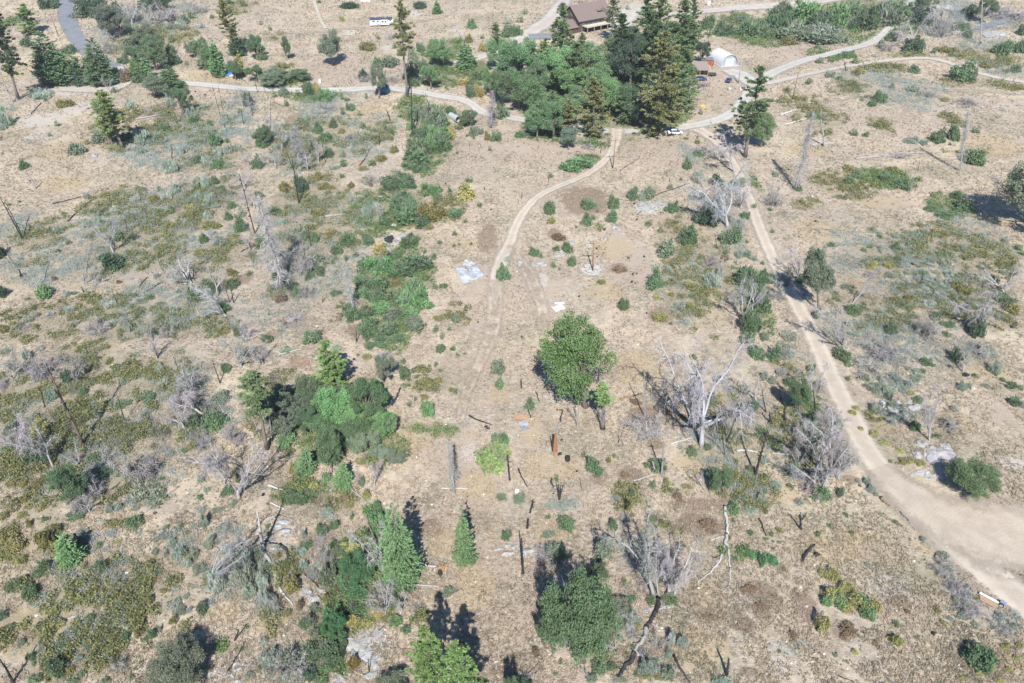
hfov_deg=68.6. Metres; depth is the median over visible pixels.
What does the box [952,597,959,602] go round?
sage bush
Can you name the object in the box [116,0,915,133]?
gravel road
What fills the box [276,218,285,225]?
sage bush
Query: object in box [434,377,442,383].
chaparral shrub
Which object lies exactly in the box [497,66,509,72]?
bush
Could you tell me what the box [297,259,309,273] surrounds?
dead tree
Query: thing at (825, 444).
dead tree
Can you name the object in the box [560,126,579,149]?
oak tree
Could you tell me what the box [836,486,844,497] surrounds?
bush
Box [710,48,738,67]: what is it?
arched shed
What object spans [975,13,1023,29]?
hillside road
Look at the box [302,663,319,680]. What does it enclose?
bush
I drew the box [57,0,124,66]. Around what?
asphalt road
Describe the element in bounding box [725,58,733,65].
door
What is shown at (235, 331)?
bush
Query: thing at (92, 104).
oak tree
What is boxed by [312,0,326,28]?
foot path
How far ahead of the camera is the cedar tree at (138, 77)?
285.15 m
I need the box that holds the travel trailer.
[369,17,393,26]
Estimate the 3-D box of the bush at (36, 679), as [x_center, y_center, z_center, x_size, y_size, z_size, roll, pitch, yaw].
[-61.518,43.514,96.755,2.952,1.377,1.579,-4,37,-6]
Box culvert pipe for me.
[448,112,459,121]
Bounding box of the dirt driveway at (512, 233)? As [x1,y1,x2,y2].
[489,128,623,304]
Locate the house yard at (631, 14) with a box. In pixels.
[608,4,644,29]
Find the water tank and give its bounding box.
[380,84,389,94]
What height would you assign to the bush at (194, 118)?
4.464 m
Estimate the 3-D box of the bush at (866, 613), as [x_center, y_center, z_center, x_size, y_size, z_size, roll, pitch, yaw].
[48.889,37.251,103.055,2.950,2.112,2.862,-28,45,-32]
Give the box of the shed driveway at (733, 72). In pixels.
[723,68,755,83]
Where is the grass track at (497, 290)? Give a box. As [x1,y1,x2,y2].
[456,280,505,419]
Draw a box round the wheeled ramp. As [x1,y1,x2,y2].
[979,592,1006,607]
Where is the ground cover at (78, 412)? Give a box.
[0,0,1023,682]
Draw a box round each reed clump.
[312,82,319,92]
[346,614,359,627]
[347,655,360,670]
[350,618,374,627]
[367,606,391,618]
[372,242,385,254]
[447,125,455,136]
[457,77,469,85]
[473,83,484,96]
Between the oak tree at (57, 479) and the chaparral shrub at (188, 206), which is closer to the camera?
the oak tree at (57, 479)
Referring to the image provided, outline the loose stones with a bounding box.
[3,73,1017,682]
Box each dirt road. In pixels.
[693,127,1023,623]
[765,57,1023,84]
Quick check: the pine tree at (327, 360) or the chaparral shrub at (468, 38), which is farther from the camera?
the chaparral shrub at (468, 38)
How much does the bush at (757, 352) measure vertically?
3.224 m
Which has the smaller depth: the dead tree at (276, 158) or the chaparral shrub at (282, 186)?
the chaparral shrub at (282, 186)
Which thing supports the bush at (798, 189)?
on the ground at (618, 248)
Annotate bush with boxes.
[0,104,12,125]
[0,123,7,130]
[0,246,7,258]
[0,282,8,297]
[0,347,14,353]
[0,444,13,451]
[0,609,8,620]
[1,419,22,435]
[4,577,21,593]
[4,622,19,631]
[16,636,25,645]
[17,222,29,228]
[18,34,32,46]
[18,158,30,170]
[20,314,34,324]
[20,347,31,359]
[20,582,38,603]
[24,446,39,464]
[24,649,35,661]
[26,86,53,100]
[26,568,41,578]
[26,673,43,682]
[32,283,52,299]
[33,344,45,350]
[34,446,57,466]
[35,0,59,9]
[36,558,52,574]
[36,642,44,651]
[40,248,52,255]
[42,387,57,402]
[43,655,65,680]
[44,309,54,317]
[52,225,63,233]
[57,639,70,650]
[58,368,75,384]
[59,40,77,53]
[62,290,70,296]
[63,306,75,312]
[64,239,71,244]
[65,509,84,521]
[65,678,79,682]
[66,0,93,18]
[66,141,85,155]
[67,75,89,86]
[69,320,80,325]
[73,533,85,546]
[74,653,82,661]
[79,386,88,394]
[80,218,92,226]
[81,192,90,198]
[81,613,96,620]
[85,448,105,464]
[88,401,98,408]
[89,125,103,143]
[93,216,102,226]
[94,557,108,572]
[96,465,116,476]
[97,251,126,270]
[98,297,115,309]
[101,476,108,482]
[103,503,114,513]
[107,318,117,325]
[108,205,118,213]
[109,67,118,73]
[111,0,125,14]
[112,470,120,476]
[112,502,123,511]
[113,229,125,241]
[113,398,131,410]
[115,53,129,63]
[116,131,131,141]
[119,377,125,384]
[119,630,131,640]
[120,34,141,48]
[122,321,132,331]
[123,96,136,108]
[123,494,137,505]
[123,513,144,531]
[125,142,135,149]
[129,195,140,202]
[129,208,141,215]
[129,481,167,503]
[130,504,139,510]
[131,464,138,473]
[133,127,155,145]
[135,146,147,154]
[137,0,169,10]
[141,390,155,403]
[142,14,154,23]
[147,626,156,639]
[151,133,162,140]
[151,548,158,554]
[153,271,159,278]
[155,362,162,371]
[157,122,170,130]
[157,188,173,200]
[158,532,168,540]
[161,159,178,174]
[162,21,174,28]
[162,549,168,557]
[163,376,169,385]
[164,94,175,106]
[165,43,176,54]
[167,53,181,65]
[167,537,176,547]
[168,305,179,315]
[169,182,179,192]
[170,605,178,612]
[171,545,187,559]
[172,19,185,27]
[173,144,187,154]
[173,602,185,615]
[174,191,186,200]
[176,13,189,23]
[177,418,184,428]
[177,607,185,615]
[179,218,188,223]
[182,558,193,567]
[182,592,188,599]
[183,413,204,431]
[184,106,197,119]
[185,282,203,302]
[185,607,191,613]
[188,113,200,122]
[188,549,198,560]
[190,154,201,163]
[190,191,202,200]
[191,562,205,575]
[192,178,199,187]
[194,21,205,28]
[195,104,206,109]
[195,505,205,513]
[195,600,208,615]
[197,476,205,483]
[198,233,207,243]
[199,175,208,187]
[199,512,208,528]
[200,277,220,294]
[201,153,212,165]
[201,191,217,202]
[202,409,230,432]
[202,533,218,549]
[203,209,213,218]
[203,487,210,492]
[203,568,214,581]
[205,571,229,594]
[207,131,221,146]
[210,156,225,169]
[211,175,219,184]
[211,203,219,208]
[211,389,232,404]
[211,507,222,513]
[212,148,221,156]
[212,234,227,246]
[215,560,230,574]
[216,521,230,533]
[219,301,232,313]
[219,483,233,496]
[220,361,232,373]
[220,540,244,555]
[222,143,232,153]
[223,210,232,220]
[224,161,234,168]
[226,200,235,208]
[226,275,239,290]
[227,574,235,586]
[228,500,237,507]
[230,321,240,336]
[231,547,255,575]
[232,562,257,588]
[233,213,249,233]
[233,471,241,482]
[238,209,246,216]
[241,581,256,600]
[242,91,253,106]
[243,671,254,680]
[250,153,264,169]
[251,546,264,560]
[254,136,270,148]
[254,190,264,199]
[254,646,277,670]
[255,570,268,591]
[256,49,269,60]
[256,236,268,248]
[256,637,269,645]
[258,560,267,570]
[258,588,269,606]
[260,333,274,343]
[262,603,271,614]
[268,206,281,215]
[268,593,278,603]
[270,143,280,150]
[271,272,280,280]
[272,646,300,674]
[275,429,295,450]
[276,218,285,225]
[278,87,288,96]
[279,346,291,353]
[283,69,308,81]
[284,136,291,143]
[285,278,299,290]
[290,157,303,168]
[291,285,301,297]
[291,374,301,395]
[293,172,308,194]
[294,545,306,556]
[296,228,310,239]
[297,618,308,630]
[298,165,306,170]
[298,559,307,569]
[300,529,306,538]
[300,540,312,548]
[302,112,309,120]
[302,328,321,344]
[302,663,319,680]
[304,268,315,280]
[306,568,317,579]
[306,613,316,627]
[307,628,319,639]
[308,140,319,149]
[308,603,317,614]
[310,231,319,242]
[311,122,323,133]
[311,263,327,276]
[311,562,319,569]
[311,675,327,682]
[313,252,323,262]
[314,107,326,113]
[315,130,333,141]
[315,523,330,535]
[317,662,334,672]
[318,511,334,518]
[320,472,332,482]
[321,506,331,513]
[324,146,333,157]
[327,164,340,169]
[327,519,339,529]
[328,117,337,128]
[330,243,343,255]
[331,344,339,350]
[337,0,361,8]
[337,232,355,246]
[338,148,345,156]
[345,102,354,110]
[345,191,356,201]
[346,144,355,151]
[356,257,365,268]
[357,68,367,79]
[357,475,365,486]
[362,204,373,218]
[362,232,373,246]
[371,202,378,210]
[373,56,383,67]
[381,52,401,67]
[399,364,409,380]
[399,624,410,635]
[402,61,418,78]
[405,106,417,122]
[405,120,415,130]
[407,48,419,63]
[407,77,421,86]
[412,0,426,8]
[414,58,429,71]
[415,42,425,52]
[418,162,431,172]
[420,400,433,417]
[433,192,442,201]
[435,344,445,353]
[440,586,453,597]
[447,207,462,218]
[451,314,460,322]
[465,18,476,29]
[465,82,475,98]
[468,123,483,136]
[490,129,501,141]
[490,359,505,375]
[491,430,510,446]
[492,101,509,119]
[493,375,504,389]
[494,262,511,281]
[496,493,506,501]
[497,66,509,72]
[500,25,514,37]
[501,16,513,23]
[501,529,511,541]
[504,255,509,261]
[509,23,523,36]
[513,491,525,505]
[514,130,528,138]
[524,396,535,411]
[528,246,539,256]
[540,529,555,539]
[542,540,567,563]
[543,196,556,214]
[546,500,556,508]
[555,501,569,511]
[557,514,574,533]
[561,238,573,253]
[566,549,572,557]
[567,252,576,266]
[571,393,581,404]
[579,211,592,226]
[581,197,596,210]
[585,454,599,473]
[585,673,597,682]
[591,532,613,560]
[591,557,602,570]
[591,658,607,676]
[593,467,603,477]
[594,640,609,654]
[605,206,618,222]
[605,662,616,670]
[607,193,619,209]
[607,518,618,531]
[612,494,621,501]
[616,677,630,682]
[617,298,629,310]
[624,186,638,201]
[624,594,637,603]
[629,488,635,497]
[637,538,650,551]
[638,189,645,200]
[638,658,653,675]
[641,186,655,199]
[644,456,667,473]
[644,514,657,523]
[644,542,669,560]
[644,594,655,605]
[645,264,663,291]
[654,237,679,258]
[661,592,678,607]
[661,666,675,681]
[663,201,678,213]
[665,647,672,657]
[666,630,675,644]
[667,183,673,189]
[675,223,697,245]
[675,301,685,310]
[676,635,688,649]
[678,318,690,325]
[682,155,691,169]
[683,397,692,408]
[687,445,697,456]
[688,205,718,227]
[689,168,706,183]
[693,150,704,157]
[700,12,715,29]
[703,272,723,288]
[703,442,710,450]
[705,390,715,402]
[709,172,724,186]
[711,676,731,682]
[716,263,723,276]
[718,224,742,244]
[726,500,741,515]
[729,175,747,189]
[729,215,745,229]
[735,249,742,258]
[737,401,748,417]
[737,547,748,555]
[738,332,759,343]
[739,210,750,219]
[743,506,756,512]
[743,510,758,516]
[745,422,754,428]
[746,344,766,361]
[746,465,754,471]
[746,549,757,559]
[748,255,758,260]
[748,398,759,411]
[754,427,767,437]
[755,491,765,503]
[757,552,768,567]
[760,331,768,341]
[760,453,769,464]
[761,370,769,381]
[767,341,782,361]
[767,376,776,384]
[767,553,779,567]
[768,436,787,451]
[769,479,782,491]
[771,171,779,176]
[775,366,786,377]
[779,328,798,342]
[780,346,795,359]
[783,377,795,386]
[784,424,791,432]
[786,460,799,477]
[792,423,803,436]
[793,182,802,191]
[793,497,804,505]
[794,273,805,282]
[799,431,819,457]
[802,410,818,428]
[805,109,820,119]
[807,362,816,373]
[809,465,828,482]
[809,484,832,501]
[812,307,821,319]
[820,595,834,606]
[825,69,835,77]
[830,589,849,608]
[832,344,851,362]
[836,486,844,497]
[838,50,856,58]
[839,283,855,289]
[841,176,854,183]
[845,303,864,316]
[846,330,861,336]
[847,19,859,29]
[851,169,865,178]
[851,318,859,323]
[855,477,862,483]
[857,592,871,605]
[859,605,875,621]
[863,381,881,392]
[863,476,871,485]
[865,483,876,492]
[867,99,879,106]
[869,400,883,413]
[870,89,888,103]
[876,172,894,181]
[877,36,887,47]
[879,279,889,284]
[879,379,887,385]
[880,408,889,414]
[882,383,896,394]
[882,392,892,400]
[884,322,899,335]
[885,26,898,41]
[885,270,897,278]
[885,416,897,425]
[888,399,897,407]
[889,81,895,88]
[889,371,897,377]
[891,175,913,190]
[891,240,902,250]
[893,375,904,384]
[894,384,906,392]
[895,254,904,261]
[895,300,906,307]
[901,34,925,53]
[901,276,909,281]
[903,135,919,143]
[904,268,911,274]
[904,379,913,388]
[906,84,919,92]
[906,312,918,319]
[907,64,920,73]
[908,419,920,431]
[909,4,933,25]
[910,230,922,236]
[910,372,923,382]
[911,395,923,404]
[912,367,920,372]
[913,274,921,280]
[919,266,930,274]
[919,284,930,291]
[919,535,926,542]
[920,138,928,145]
[920,228,928,234]
[920,355,935,366]
[921,299,933,308]
[922,204,937,211]
[922,274,933,283]
[923,222,931,227]
[927,256,936,263]
[928,126,946,144]
[928,310,941,320]
[930,269,942,273]
[932,289,947,299]
[935,208,954,220]
[935,249,946,256]
[935,276,943,282]
[936,550,950,558]
[937,298,950,304]
[938,257,953,268]
[939,283,950,290]
[940,319,955,327]
[943,269,953,277]
[944,278,950,284]
[946,57,979,82]
[947,123,961,141]
[948,345,967,363]
[949,405,958,411]
[950,190,964,198]
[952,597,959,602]
[953,18,970,31]
[953,309,960,315]
[954,195,973,212]
[954,613,964,618]
[955,380,968,390]
[959,2,976,17]
[959,243,967,248]
[960,143,988,165]
[962,26,973,37]
[963,304,970,309]
[966,311,987,338]
[971,621,979,627]
[973,66,979,77]
[981,383,990,387]
[986,357,1004,376]
[990,37,1015,56]
[992,291,1019,303]
[994,312,1005,319]
[995,610,1006,619]
[999,268,1008,275]
[1001,236,1009,242]
[1006,380,1017,389]
[1006,622,1016,629]
[1007,395,1020,407]
[1009,64,1022,72]
[1011,37,1023,53]
[1016,24,1023,35]
[1019,400,1023,408]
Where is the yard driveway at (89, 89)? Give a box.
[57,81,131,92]
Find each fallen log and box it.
[135,114,161,119]
[143,486,178,512]
[260,549,282,592]
[266,484,284,490]
[278,543,296,564]
[281,592,292,605]
[298,564,318,586]
[349,486,366,502]
[391,387,400,404]
[413,583,440,587]
[419,560,436,567]
[441,487,467,489]
[469,415,491,425]
[618,650,635,676]
[619,393,641,399]
[633,625,649,650]
[646,596,660,625]
[672,654,690,682]
[710,553,723,572]
[721,532,727,551]
[723,505,729,533]
[726,543,730,566]
[728,567,732,584]
[736,448,758,452]
[758,518,766,535]
[801,543,815,561]
[855,154,893,158]
[880,496,890,506]
[881,152,925,154]
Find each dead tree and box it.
[0,411,42,456]
[0,415,38,450]
[1,350,23,379]
[2,346,22,377]
[17,414,60,466]
[53,353,86,379]
[57,437,79,465]
[70,490,94,512]
[79,213,121,252]
[82,240,93,283]
[85,265,101,284]
[87,474,104,498]
[99,75,112,93]
[108,453,129,479]
[114,1,141,24]
[133,315,152,341]
[136,335,159,357]
[138,2,152,13]
[153,398,192,428]
[155,9,175,20]
[160,247,197,284]
[165,390,203,415]
[169,359,196,392]
[186,278,226,316]
[187,432,278,499]
[207,267,227,295]
[208,465,233,482]
[208,514,256,582]
[219,335,254,367]
[228,313,252,341]
[235,172,253,189]
[238,150,253,164]
[240,228,250,250]
[242,189,256,208]
[244,96,255,112]
[247,338,266,364]
[253,192,294,289]
[257,150,267,161]
[260,197,271,217]
[261,599,280,615]
[262,109,279,127]
[267,150,281,166]
[272,117,291,149]
[273,243,300,270]
[287,126,305,166]
[287,229,304,244]
[296,150,314,170]
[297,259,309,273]
[313,139,325,162]
[343,267,358,306]
[346,513,385,573]
[362,578,398,615]
[365,456,380,485]
[373,201,385,215]
[385,588,409,612]
[444,438,459,493]
[485,91,499,127]
[568,400,580,427]
[596,407,607,420]
[599,498,664,595]
[604,628,623,650]
[618,604,637,629]
[631,519,703,597]
[640,331,761,446]
[641,542,669,594]
[653,541,711,594]
[676,157,753,227]
[688,173,719,197]
[696,471,704,490]
[704,426,716,441]
[705,142,731,159]
[713,132,743,172]
[726,400,738,421]
[727,271,765,315]
[730,176,754,208]
[735,371,761,400]
[745,275,769,309]
[769,276,784,294]
[781,241,804,275]
[782,442,809,464]
[788,447,835,486]
[791,111,815,190]
[792,412,844,448]
[793,418,853,481]
[802,401,841,454]
[805,362,833,389]
[811,299,852,349]
[822,440,853,485]
[833,445,862,479]
[853,273,882,302]
[891,9,937,45]
[918,382,945,440]
[930,322,942,341]
[946,284,1001,324]
[957,111,969,170]
[957,351,975,372]
[967,259,1023,292]
[984,173,1023,211]
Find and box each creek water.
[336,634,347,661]
[384,235,393,242]
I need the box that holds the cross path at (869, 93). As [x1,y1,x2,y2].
[780,84,1019,104]
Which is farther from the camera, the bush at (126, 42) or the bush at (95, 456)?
the bush at (126, 42)
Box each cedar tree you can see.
[28,31,73,82]
[47,50,73,86]
[52,531,86,569]
[63,51,84,84]
[79,36,117,84]
[127,57,136,76]
[129,62,146,82]
[134,58,153,81]
[158,64,185,91]
[195,43,208,69]
[208,38,227,77]
[228,33,246,56]
[231,50,245,75]
[291,446,317,477]
[331,460,353,492]
[374,503,425,595]
[432,1,442,13]
[451,505,478,567]
[455,42,477,69]
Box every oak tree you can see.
[43,461,88,505]
[69,0,107,12]
[89,5,120,38]
[90,96,111,112]
[95,8,114,34]
[99,122,119,143]
[110,13,131,37]
[123,45,145,60]
[128,23,156,41]
[135,33,167,69]
[138,34,164,51]
[140,0,173,9]
[141,74,170,97]
[145,628,207,682]
[168,87,193,113]
[183,41,197,56]
[187,36,206,53]
[198,44,223,66]
[226,58,242,80]
[243,64,263,80]
[245,33,265,58]
[251,124,274,142]
[254,382,294,413]
[258,65,290,87]
[264,405,298,436]
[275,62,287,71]
[280,36,290,54]
[288,68,311,80]
[288,393,310,415]
[293,405,319,431]
[295,374,321,392]
[299,385,328,413]
[302,407,341,434]
[309,386,355,423]
[312,425,342,467]
[317,28,341,65]
[317,611,346,640]
[331,383,358,413]
[331,424,354,448]
[335,549,375,585]
[336,400,374,426]
[339,415,373,437]
[348,429,380,454]
[349,376,388,413]
[362,402,386,424]
[367,379,383,396]
[367,444,389,458]
[369,63,388,97]
[371,411,396,436]
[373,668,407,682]
[374,353,397,383]
[385,449,408,463]
[419,64,440,88]
[425,37,454,66]
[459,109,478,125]
[481,66,496,99]
[484,37,510,63]
[490,70,513,103]
[492,36,546,77]
[494,71,539,108]
[503,675,517,682]
[509,75,547,109]
[512,676,531,682]
[523,92,561,135]
[523,113,543,137]
[524,61,548,89]
[531,45,579,91]
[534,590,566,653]
[537,308,619,408]
[540,99,570,139]
[541,563,623,668]
[550,65,588,91]
[559,97,580,123]
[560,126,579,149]
[563,84,600,112]
[566,40,613,79]
[585,64,620,103]
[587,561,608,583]
[590,618,613,644]
[600,35,627,59]
[600,76,620,116]
[601,98,614,114]
[608,30,651,84]
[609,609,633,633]
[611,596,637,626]
[612,25,639,38]
[616,83,642,122]
[631,96,654,127]
[644,31,676,67]
[644,69,659,94]
[658,20,679,45]
[681,61,697,86]
[695,41,710,60]
[706,465,733,491]
[752,112,776,146]
[788,374,812,414]
[802,245,836,307]
[913,0,931,8]
[944,456,1003,501]
[973,0,1000,21]
[1001,160,1023,211]
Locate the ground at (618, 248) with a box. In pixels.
[0,0,1023,682]
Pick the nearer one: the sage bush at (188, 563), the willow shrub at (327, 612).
the willow shrub at (327, 612)
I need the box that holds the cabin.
[691,61,710,77]
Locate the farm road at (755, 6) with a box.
[668,0,840,15]
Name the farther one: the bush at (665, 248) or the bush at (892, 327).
the bush at (665, 248)
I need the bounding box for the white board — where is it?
[552,304,564,311]
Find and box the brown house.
[550,0,611,34]
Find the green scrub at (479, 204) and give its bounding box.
[1,0,1023,682]
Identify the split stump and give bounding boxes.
[552,432,557,452]
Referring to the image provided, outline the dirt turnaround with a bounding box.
[869,463,1023,578]
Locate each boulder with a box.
[204,671,212,676]
[223,673,232,677]
[266,515,277,519]
[274,524,281,528]
[276,528,290,534]
[277,520,290,524]
[300,588,312,597]
[310,595,320,602]
[317,588,325,593]
[396,234,404,239]
[502,551,513,555]
[519,548,534,554]
[886,405,899,412]
[902,411,910,418]
[906,403,920,410]
[911,450,922,459]
[915,440,928,446]
[930,4,943,9]
[941,4,953,10]
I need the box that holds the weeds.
[0,0,1023,682]
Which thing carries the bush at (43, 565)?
on the ground at (618, 248)
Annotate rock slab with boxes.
[331,670,344,682]
[345,637,356,653]
[352,627,372,660]
[361,651,379,669]
[363,667,378,679]
[373,627,383,643]
[456,266,483,282]
[463,259,474,265]
[530,261,548,266]
[554,251,566,256]
[636,201,666,212]
[641,606,654,612]
[914,470,928,475]
[926,445,956,463]
[929,461,944,464]
[939,443,952,450]
[982,30,1007,37]
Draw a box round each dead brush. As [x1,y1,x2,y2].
[0,376,10,389]
[12,323,31,332]
[14,351,65,384]
[49,354,67,366]
[65,489,94,515]
[75,469,103,499]
[78,315,110,337]
[82,445,121,470]
[94,35,115,54]
[104,571,128,594]
[109,653,129,676]
[118,1,147,23]
[118,450,168,485]
[128,413,154,421]
[140,0,178,23]
[155,326,177,338]
[160,388,213,416]
[170,364,208,400]
[182,3,213,15]
[190,431,213,454]
[197,445,228,477]
[220,424,242,442]
[227,430,251,446]
[230,342,254,362]
[265,643,316,681]
[268,313,309,329]
[288,237,318,274]
[295,283,314,298]
[307,546,338,566]
[311,101,335,111]
[312,533,333,546]
[345,130,357,139]
[355,170,382,186]
[356,69,371,82]
[361,579,417,605]
[375,350,391,357]
[384,32,393,39]
[387,75,401,83]
[410,597,426,611]
[518,669,539,682]
[534,540,555,569]
[581,142,595,150]
[609,675,625,682]
[617,419,633,428]
[617,513,632,527]
[622,625,639,641]
[623,411,669,447]
[634,432,650,441]
[644,624,667,655]
[693,144,710,154]
[704,259,713,267]
[705,250,726,266]
[708,180,730,206]
[759,179,784,207]
[769,288,786,301]
[775,269,793,285]
[799,475,830,500]
[812,379,829,393]
[814,408,837,430]
[815,401,852,426]
[830,437,859,470]
[845,353,891,381]
[858,334,907,368]
[861,270,880,278]
[879,39,895,52]
[889,150,911,158]
[909,307,948,343]
[915,4,966,37]
[918,87,937,97]
[924,554,956,572]
[929,561,963,580]
[938,413,966,436]
[941,576,971,594]
[949,584,969,601]
[950,600,990,620]
[953,96,978,107]
[957,599,978,616]
[968,339,998,361]
[980,3,1023,22]
[987,617,1015,632]
[992,621,1019,639]
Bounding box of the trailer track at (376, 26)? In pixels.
[284,0,457,32]
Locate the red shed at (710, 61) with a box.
[706,57,713,65]
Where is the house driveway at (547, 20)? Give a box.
[451,0,571,64]
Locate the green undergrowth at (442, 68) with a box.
[0,0,977,682]
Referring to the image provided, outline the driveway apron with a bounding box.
[528,33,553,38]
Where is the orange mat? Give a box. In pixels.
[513,414,528,419]
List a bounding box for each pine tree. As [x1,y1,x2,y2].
[0,13,27,98]
[14,3,40,34]
[87,89,130,149]
[215,0,244,48]
[236,369,273,450]
[309,339,349,389]
[390,0,416,96]
[404,624,450,682]
[435,638,487,682]
[489,22,501,42]
[534,38,554,89]
[540,90,565,135]
[548,2,574,80]
[551,41,589,93]
[560,98,576,135]
[577,76,610,138]
[578,32,586,47]
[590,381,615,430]
[603,0,621,36]
[607,13,640,80]
[611,87,636,123]
[631,0,661,67]
[634,30,686,135]
[638,19,673,90]
[643,0,674,67]
[659,54,700,120]
[664,35,699,97]
[669,0,710,55]
[688,0,703,49]
[730,64,773,157]
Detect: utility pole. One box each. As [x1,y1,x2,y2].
[588,241,598,270]
[612,138,617,167]
[792,66,802,98]
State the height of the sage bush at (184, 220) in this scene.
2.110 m
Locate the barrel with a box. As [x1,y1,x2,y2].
[565,455,569,461]
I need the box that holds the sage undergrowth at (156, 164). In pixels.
[0,0,1023,682]
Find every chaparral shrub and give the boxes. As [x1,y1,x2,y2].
[0,323,7,333]
[0,510,8,519]
[0,530,18,546]
[0,546,15,562]
[2,537,29,553]
[4,477,17,487]
[7,320,15,325]
[11,552,28,565]
[15,480,27,488]
[15,512,27,519]
[19,492,30,502]
[25,518,32,527]
[27,418,51,435]
[32,479,44,488]
[32,526,59,549]
[47,522,61,538]
[50,605,60,614]
[54,95,67,108]
[56,620,65,627]
[64,665,74,677]
[65,98,75,106]
[82,364,90,373]
[109,519,117,528]
[118,66,132,82]
[132,627,142,638]
[146,194,159,201]
[146,594,155,604]
[159,587,166,593]
[163,221,173,228]
[168,614,179,624]
[178,208,194,218]
[183,204,194,210]
[186,441,197,449]
[192,248,205,255]
[199,219,222,230]
[226,266,238,275]
[273,291,289,302]
[275,552,281,559]
[276,180,290,192]
[278,568,286,576]
[282,608,292,616]
[283,573,300,596]
[289,461,297,473]
[296,599,304,610]
[308,479,319,490]
[310,207,323,217]
[312,171,323,181]
[317,181,328,190]
[322,593,328,601]
[324,227,337,235]
[326,185,335,189]
[333,494,350,501]
[338,14,344,21]
[338,128,346,133]
[340,542,359,554]
[345,501,353,507]
[347,181,354,187]
[354,458,366,464]
[358,41,376,50]
[358,165,369,170]
[361,353,371,358]
[361,486,370,500]
[374,154,386,161]
[390,142,398,153]
[420,393,428,399]
[422,223,434,229]
[432,315,441,321]
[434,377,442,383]
[453,181,477,201]
[464,33,472,42]
[478,42,486,51]
[484,131,490,140]
[531,646,539,658]
[545,216,555,223]
[550,230,567,241]
[596,279,604,284]
[612,265,626,272]
[619,471,629,478]
[623,498,631,510]
[628,398,641,405]
[642,674,652,679]
[650,310,668,322]
[653,294,661,299]
[654,673,661,680]
[657,519,665,527]
[661,409,672,416]
[664,477,671,486]
[672,491,682,502]
[677,413,687,419]
[680,483,695,488]
[685,302,694,309]
[696,518,717,528]
[702,614,715,620]
[705,528,717,533]
[727,470,740,483]
[741,585,760,592]
[755,601,765,608]
[775,527,783,533]
[777,35,800,46]
[789,630,797,639]
[811,610,830,632]
[818,565,841,581]
[820,583,843,602]
[836,580,855,595]
[838,633,846,640]
[840,621,857,636]
[842,602,857,613]
[843,163,853,169]
[846,584,856,593]
[846,590,863,608]
[847,409,857,414]
[850,648,857,654]
[851,67,862,75]
[851,405,860,410]
[861,597,882,612]
[867,260,877,269]
[870,429,879,439]
[878,440,889,446]
[882,261,894,269]
[885,166,900,172]
[886,294,906,301]
[887,632,904,645]
[893,447,905,453]
[896,456,914,465]
[903,292,913,301]
[915,459,926,465]
[933,605,941,613]
[937,44,955,52]
[938,97,950,101]
[940,619,946,626]
[959,676,967,680]
[976,671,986,676]
[978,61,992,68]
[993,677,1004,682]
[1001,301,1021,316]
[1001,644,1010,651]
[1011,655,1021,661]
[1015,641,1023,647]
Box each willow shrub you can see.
[278,489,308,505]
[299,639,338,665]
[301,81,313,94]
[303,488,316,497]
[316,564,338,587]
[317,84,332,102]
[319,654,341,670]
[320,638,333,647]
[322,603,345,622]
[328,546,345,559]
[328,560,340,572]
[329,289,342,296]
[336,573,351,590]
[338,638,347,649]
[339,301,361,322]
[340,581,369,600]
[341,598,360,615]
[352,272,388,292]
[353,287,368,297]
[354,316,381,338]
[358,304,374,320]
[361,341,376,349]
[361,497,383,515]
[362,254,396,276]
[364,289,387,303]
[366,508,377,522]
[369,299,392,316]
[369,509,386,533]
[371,332,388,342]
[375,341,388,348]
[377,212,392,226]
[377,321,400,340]
[379,171,414,185]
[382,179,398,190]
[382,333,406,342]
[383,306,404,321]
[386,190,415,206]
[387,265,403,280]
[388,276,402,287]
[388,615,402,627]
[390,246,405,258]
[392,194,421,225]
[392,291,399,304]
[393,250,434,277]
[396,276,428,310]
[398,177,416,188]
[399,229,417,249]
[401,144,430,165]
[401,161,420,172]
[401,305,419,317]
[404,313,427,331]
[406,135,432,153]
[410,126,430,139]
[413,104,425,120]
[414,213,431,229]
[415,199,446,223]
[418,300,434,308]
[419,101,449,127]
[420,181,442,196]
[422,134,438,150]
[427,122,451,139]
[434,132,452,153]
[443,105,455,113]
[470,69,486,80]
[475,440,509,476]
[490,439,512,456]
[558,153,593,172]
[712,16,735,36]
[733,264,752,287]
[735,15,745,22]
[735,17,768,37]
[740,307,762,333]
[745,268,767,292]
[749,287,772,313]
[758,20,775,37]
[760,266,770,283]
[766,8,794,30]
[769,0,792,15]
[769,273,774,283]
[774,17,815,41]
[789,0,825,23]
[802,19,850,45]
[809,7,837,26]
[831,0,853,27]
[848,0,861,17]
[851,5,883,30]
[874,0,907,27]
[887,0,913,18]
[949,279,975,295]
[959,642,999,674]
[963,640,977,652]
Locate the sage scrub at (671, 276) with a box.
[9,18,1004,652]
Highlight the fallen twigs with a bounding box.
[0,55,1023,682]
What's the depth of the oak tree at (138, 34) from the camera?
314.55 m
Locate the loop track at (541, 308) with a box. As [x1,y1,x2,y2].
[508,245,548,329]
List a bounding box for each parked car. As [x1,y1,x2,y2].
[667,129,682,134]
[696,76,707,80]
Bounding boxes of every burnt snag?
[0,74,13,102]
[0,197,22,238]
[0,659,15,682]
[6,203,23,237]
[45,363,84,445]
[83,242,89,283]
[239,175,255,233]
[254,510,265,549]
[268,406,271,441]
[292,160,299,203]
[364,516,382,556]
[408,83,413,136]
[506,457,510,480]
[520,537,524,574]
[558,483,560,499]
[643,372,645,417]
[658,442,664,475]
[719,412,725,455]
[724,656,730,675]
[726,402,741,442]
[754,430,767,475]
[777,388,781,402]
[783,403,785,420]
[797,514,802,529]
[821,119,825,146]
[979,0,984,44]

